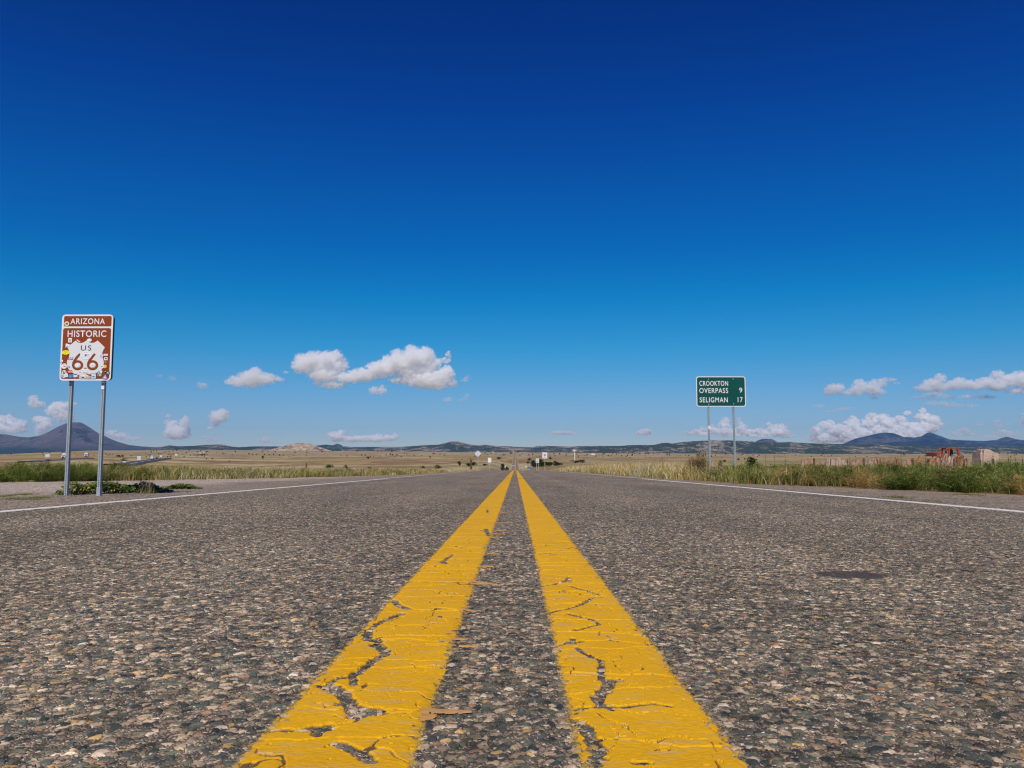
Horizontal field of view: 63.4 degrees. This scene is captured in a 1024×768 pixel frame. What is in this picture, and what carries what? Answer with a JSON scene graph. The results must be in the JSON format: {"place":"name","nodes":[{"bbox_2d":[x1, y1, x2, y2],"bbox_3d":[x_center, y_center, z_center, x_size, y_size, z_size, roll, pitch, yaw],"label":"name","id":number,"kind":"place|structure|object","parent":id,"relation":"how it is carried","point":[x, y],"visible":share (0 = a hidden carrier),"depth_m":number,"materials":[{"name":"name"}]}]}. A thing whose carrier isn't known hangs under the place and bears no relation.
{"place":"outdoors","nodes":[
{"label":"outdoors","id":0,"kind":"place"},
{"bbox_2d":[0,422,153,453],"bbox_3d":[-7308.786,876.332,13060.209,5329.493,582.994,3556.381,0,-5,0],"label":"butte","id":1,"kind":"object","parent":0,"point":[84,437],"visible":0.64,"depth_m":12641.76,"materials":[{"name":"grey stone"}]},
{"bbox_2d":[0,460,476,482],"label":"verge grass","id":2,"kind":"structure","parent":0,"point":[289,475],"depth_m":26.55,"materials":[{"name":"green plant"}]},
{"bbox_2d":[270,443,329,450],"bbox_3d":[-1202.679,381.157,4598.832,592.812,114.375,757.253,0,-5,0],"label":"rocky knoll","id":3,"kind":"structure","parent":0,"point":[301,447],"depth_m":4577.73,"materials":[{"name":"beige stone"}]},
{"bbox_2d":[317,445,346,447],"bbox_3d":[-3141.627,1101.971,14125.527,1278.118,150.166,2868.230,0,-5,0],"label":"hill","id":4,"kind":"structure","parent":0,"point":[327,446],"depth_m":14133.77,"materials":[{"name":"stone"}]},
{"bbox_2d":[141,441,588,452],"bbox_3d":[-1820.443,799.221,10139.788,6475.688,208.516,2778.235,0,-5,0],"label":"hill","id":5,"kind":"structure","parent":0,"point":[454,446],"depth_m":9981.26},
{"bbox_2d":[0,450,1023,508],"bbox_3d":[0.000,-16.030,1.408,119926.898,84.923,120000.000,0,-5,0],"label":"ground","id":6,"kind":"structure","parent":0,"point":[335,459],"depth_m":779.43,"materials":[{"name":"beige soil"}]},
{"bbox_2d":[17,458,94,462],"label":"interstate","id":7,"kind":"object","parent":6,"relation":"on","point":[55,459],"visible":0.57,"depth_m":592.60,"materials":[{"name":"grey asphalt"}]},
{"bbox_2d":[59,314,114,495],"bbox_3d":[-5.081,0.306,9.879,0.613,2.279,0.115,0,-5,0],"label":"route sign","id":8,"kind":"object","parent":6,"relation":"on","point":[87,347],"visible":1,"depth_m":9.89,"materials":[{"name":"metal"}]},
{"bbox_2d":[53,480,173,494],"bbox_3d":[-5.180,1.359,10.896,0.502,0.204,2.066,-3,-6,27],"label":"leafy weed","id":9,"kind":"object","parent":6,"relation":"on","point":[110,486],"visible":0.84,"depth_m":10.66,"materials":[{"name":"green plant"}]},
{"bbox_2d":[103,458,171,465],"bbox_3d":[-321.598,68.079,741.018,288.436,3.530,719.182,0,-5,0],"label":"interstate","id":10,"kind":"object","parent":6,"relation":"on","point":[141,462],"visible":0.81,"depth_m":610.92,"materials":[{"name":"grey asphalt"}]},
{"bbox_2d":[138,479,159,493],"bbox_3d":[-4.802,1.348,10.948,0.307,0.191,0.904,3,-6,-29],"label":"dry weed","id":11,"kind":"object","parent":6,"relation":"on","point":[148,489],"visible":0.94,"depth_m":10.73,"materials":[{"name":"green plant"}]},
{"bbox_2d":[165,483,202,488],"bbox_3d":[-5.111,1.595,12.884,0.270,0.114,0.834,-3,-6,29],"label":"leafy weed","id":12,"kind":"object","parent":6,"relation":"on","point":[182,486],"visible":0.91,"depth_m":12.82,"materials":[{"name":"green plant"}]},
{"bbox_2d":[0,486,985,502],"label":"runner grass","id":13,"kind":"structure","parent":6,"relation":"on","point":[47,497],"depth_m":9.18,"materials":[{"name":"green plant"}]},
{"bbox_2d":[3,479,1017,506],"bbox_3d":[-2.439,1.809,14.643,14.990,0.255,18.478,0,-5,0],"label":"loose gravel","id":14,"kind":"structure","parent":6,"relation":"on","point":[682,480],"depth_m":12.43,"materials":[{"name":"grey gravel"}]},
{"bbox_2d":[0,451,1023,767],"bbox_3d":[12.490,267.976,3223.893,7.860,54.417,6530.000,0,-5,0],"label":"highway","id":15,"kind":"structure","parent":6,"relation":"on","point":[776,627],"depth_m":1.76,"materials":[{"name":"grey asphalt"}]},
{"bbox_2d":[0,451,514,511],"bbox_3d":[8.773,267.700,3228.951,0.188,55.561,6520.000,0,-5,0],"label":"white edge line","id":16,"kind":"object","parent":15,"relation":"on","point":[165,497],"visible":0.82,"depth_m":8.26,"materials":[{"name":"paint"}]},
{"bbox_2d":[238,470,513,767],"bbox_3d":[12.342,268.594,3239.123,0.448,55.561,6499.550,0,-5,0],"label":"yellow line","id":17,"kind":"object","parent":15,"relation":"on","point":[403,677],"visible":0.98,"depth_m":1.25,"materials":[{"name":"paint"}]},
{"bbox_2d":[420,512,505,721],"bbox_3d":[-0.070,0.669,3.492,0.083,0.066,4.936,0,-5,0],"label":"orange paint smear","id":18,"kind":"object","parent":15,"relation":"on","point":[426,715],"visible":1,"depth_m":1.08},
{"bbox_2d":[515,466,746,767],"bbox_3d":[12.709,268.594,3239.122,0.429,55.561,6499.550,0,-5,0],"label":"yellow line","id":19,"kind":"object","parent":15,"relation":"on","point":[631,659],"visible":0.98,"depth_m":1.26,"materials":[{"name":"paint"}]},
{"bbox_2d":[517,459,1023,511],"bbox_3d":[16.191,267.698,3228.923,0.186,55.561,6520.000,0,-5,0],"label":"white edge line","id":20,"kind":"object","parent":15,"relation":"on","point":[858,497],"visible":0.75,"depth_m":8.31,"materials":[{"name":"paint"}]},
{"bbox_2d":[41,451,1023,453],"bbox_3d":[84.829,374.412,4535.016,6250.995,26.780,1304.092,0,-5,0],"label":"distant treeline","id":21,"kind":"object","parent":6,"relation":"on","point":[788,453],"visible":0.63,"depth_m":4569.35,"materials":[{"name":"green plant"}]},
{"bbox_2d":[542,452,546,457],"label":"prohibition sign","id":22,"kind":"object","parent":6,"relation":"on","point":[544,454],"visible":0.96,"depth_m":154.41,"materials":[{"name":"white metal"}]},
{"bbox_2d":[685,458,696,473],"bbox_3d":[5.491,2.607,25.340,0.505,0.803,0.406,0,-5,3],"label":"shrub","id":23,"kind":"object","parent":6,"relation":"on","point":[690,464],"visible":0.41,"depth_m":25.34,"materials":[{"name":"beige plant"}]},
{"bbox_2d":[689,450,711,472],"bbox_3d":[5.459,2.380,23.843,0.688,0.972,0.602,-5,-7,44],"label":"shrub","id":24,"kind":"object","parent":6,"relation":"on","point":[700,462],"visible":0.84,"depth_m":23.84,"materials":[{"name":"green plant"}]},
{"bbox_2d":[696,376,745,468],"bbox_3d":[6.317,1.406,24.974,1.492,3.282,0.075,0,-5,0],"label":"distance sign","id":25,"kind":"object","parent":6,"relation":"on","point":[720,391],"visible":0.94,"depth_m":25.04,"materials":[{"name":"metal"}]},
{"bbox_2d":[744,456,763,470],"bbox_3d":[5.743,2.076,19.823,0.602,0.715,0.805,1,-5,-15],"label":"shrub","id":26,"kind":"object","parent":6,"relation":"on","point":[751,461],"visible":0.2,"depth_m":19.86,"materials":[{"name":"green plant"}]},
{"bbox_2d":[801,458,808,466],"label":"flagstone pile","id":27,"kind":"object","parent":6,"relation":"on","point":[805,461],"visible":0.34,"depth_m":60.90,"materials":[{"name":"beige stone"}]},
{"bbox_2d":[826,458,835,466],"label":"flagstone pile","id":28,"kind":"object","parent":6,"relation":"on","point":[833,462],"visible":0.34,"depth_m":61.15,"materials":[{"name":"beige stone"}]},
{"bbox_2d":[644,449,1023,493],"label":"verge weeds","id":29,"kind":"object","parent":6,"relation":"on","point":[944,479],"visible":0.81,"depth_m":13.52,"materials":[{"name":"green plant"}]},
{"bbox_2d":[835,457,846,466],"bbox_3d":[23.684,6.056,59.606,0.748,1.670,1.244,0,-5,0],"label":"flagstone pile","id":30,"kind":"object","parent":6,"relation":"on","point":[839,460],"visible":0.28,"depth_m":59.51,"materials":[{"name":"beige stone"}]},
{"bbox_2d":[849,459,856,467],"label":"flagstone pile","id":31,"kind":"object","parent":6,"relation":"on","point":[853,462],"visible":0.3,"depth_m":58.94,"materials":[{"name":"beige stone"}]},
{"bbox_2d":[855,458,862,464],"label":"flagstone pile","id":32,"kind":"object","parent":6,"relation":"on","point":[858,462],"visible":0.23,"depth_m":61.25,"materials":[{"name":"beige stone"}]},
{"bbox_2d":[865,458,873,467],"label":"flagstone pile","id":33,"kind":"object","parent":6,"relation":"on","point":[869,461],"visible":0.21,"depth_m":59.35,"materials":[{"name":"beige stone"}]},
{"bbox_2d":[871,456,880,468],"bbox_3d":[27.553,6.302,62.777,0.625,1.818,1.252,0,-5,0],"label":"flagstone pile","id":34,"kind":"object","parent":6,"relation":"on","point":[875,461],"visible":0.27,"depth_m":62.46,"materials":[{"name":"beige stone"}]},
{"bbox_2d":[888,457,902,466],"bbox_3d":[27.547,6.064,59.544,0.726,1.643,1.336,0,-5,0],"label":"flagstone pile","id":35,"kind":"object","parent":6,"relation":"on","point":[898,461],"visible":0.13,"depth_m":59.19,"materials":[{"name":"beige stone"}]},
{"bbox_2d":[903,460,911,467],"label":"flagstone pile","id":36,"kind":"object","parent":6,"relation":"on","point":[909,463],"visible":0.19,"depth_m":60.66,"materials":[{"name":"beige stone"}]},
{"bbox_2d":[813,458,1022,467],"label":"wire fence","id":37,"kind":"object","parent":6,"relation":"on","point":[912,460],"visible":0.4,"depth_m":41.00,"materials":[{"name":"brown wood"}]},
{"bbox_2d":[914,456,924,465],"bbox_3d":[29.959,6.162,61.157,0.904,1.772,1.286,0,-5,0],"label":"flagstone pile","id":38,"kind":"object","parent":6,"relation":"on","point":[919,460],"visible":0.21,"depth_m":60.73,"materials":[{"name":"brown stone"}]},
{"bbox_2d":[928,457,939,465],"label":"flagstone pile","id":39,"kind":"object","parent":6,"relation":"on","point":[931,460],"visible":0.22,"depth_m":62.85,"materials":[{"name":"brown stone"}]},
{"bbox_2d":[936,455,949,468],"bbox_3d":[31.031,5.988,59.513,0.729,1.789,1.385,0,-5,0],"label":"flagstone pile","id":40,"kind":"object","parent":6,"relation":"on","point":[943,459],"visible":0.38,"depth_m":59.32,"materials":[{"name":"beige stone"}]},
{"bbox_2d":[926,447,960,461],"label":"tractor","id":41,"kind":"object","parent":6,"relation":"on","point":[950,452],"visible":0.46,"depth_m":77.02,"materials":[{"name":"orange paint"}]},
{"bbox_2d":[946,454,953,467],"bbox_3d":[33.265,6.256,62.746,0.647,1.904,1.278,0,-5,0],"label":"flagstone pile","id":42,"kind":"object","parent":6,"relation":"on","point":[950,457],"visible":0.23,"depth_m":62.78,"materials":[{"name":"white stone"}]},
{"bbox_2d":[952,455,963,468],"bbox_3d":[32.017,6.007,59.590,0.460,1.764,1.220,0,-5,0],"label":"flagstone pile","id":43,"kind":"object","parent":6,"relation":"on","point":[957,459],"visible":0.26,"depth_m":59.35,"materials":[{"name":"brown stone"}]},
{"bbox_2d":[963,456,971,466],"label":"flagstone pile","id":44,"kind":"object","parent":6,"relation":"on","point":[965,462],"visible":0.32,"depth_m":59.61,"materials":[{"name":"beige stone"}]},
{"bbox_2d":[972,449,999,465],"bbox_3d":[31.783,5.423,55.591,1.500,2.123,1.350,0,-5,0],"label":"flagstone pile","id":45,"kind":"object","parent":6,"relation":"on","point":[983,454],"visible":0.48,"depth_m":55.23,"materials":[{"name":"beige stone"}]},
{"bbox_2d":[0,0,1023,446],"label":"sky","id":46,"kind":"structure","parent":0,"point":[349,223],"materials":[{"name":"blue"}]},
{"bbox_2d":[756,439,776,442],"bbox_3d":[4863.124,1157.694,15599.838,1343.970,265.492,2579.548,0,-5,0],"label":"mesa","id":47,"kind":"structure","parent":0,"point":[768,440],"depth_m":15725.33,"materials":[{"name":"blue stone"}]},
{"bbox_2d":[551,458,1021,494],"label":"verge grass","id":48,"kind":"structure","parent":0,"point":[646,470],"depth_m":24.31,"materials":[{"name":"green plant"}]},
{"bbox_2d":[553,440,1023,453],"bbox_3d":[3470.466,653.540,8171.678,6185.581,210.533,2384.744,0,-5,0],"label":"hill","id":49,"kind":"structure","parent":0,"point":[726,447],"depth_m":7974.33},
{"bbox_2d":[844,432,1023,444],"bbox_3d":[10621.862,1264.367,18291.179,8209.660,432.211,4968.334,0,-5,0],"label":"mountain","id":50,"kind":"structure","parent":0,"point":[881,438],"depth_m":18193.58,"materials":[{"name":"blue stone"}]},
{"bbox_2d":[874,439,1023,446],"bbox_3d":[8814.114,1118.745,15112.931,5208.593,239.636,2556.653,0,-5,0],"label":"foothill","id":51,"kind":"structure","parent":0,"point":[927,442],"depth_m":15035.60,"materials":[{"name":"grey stone"}]}
]}

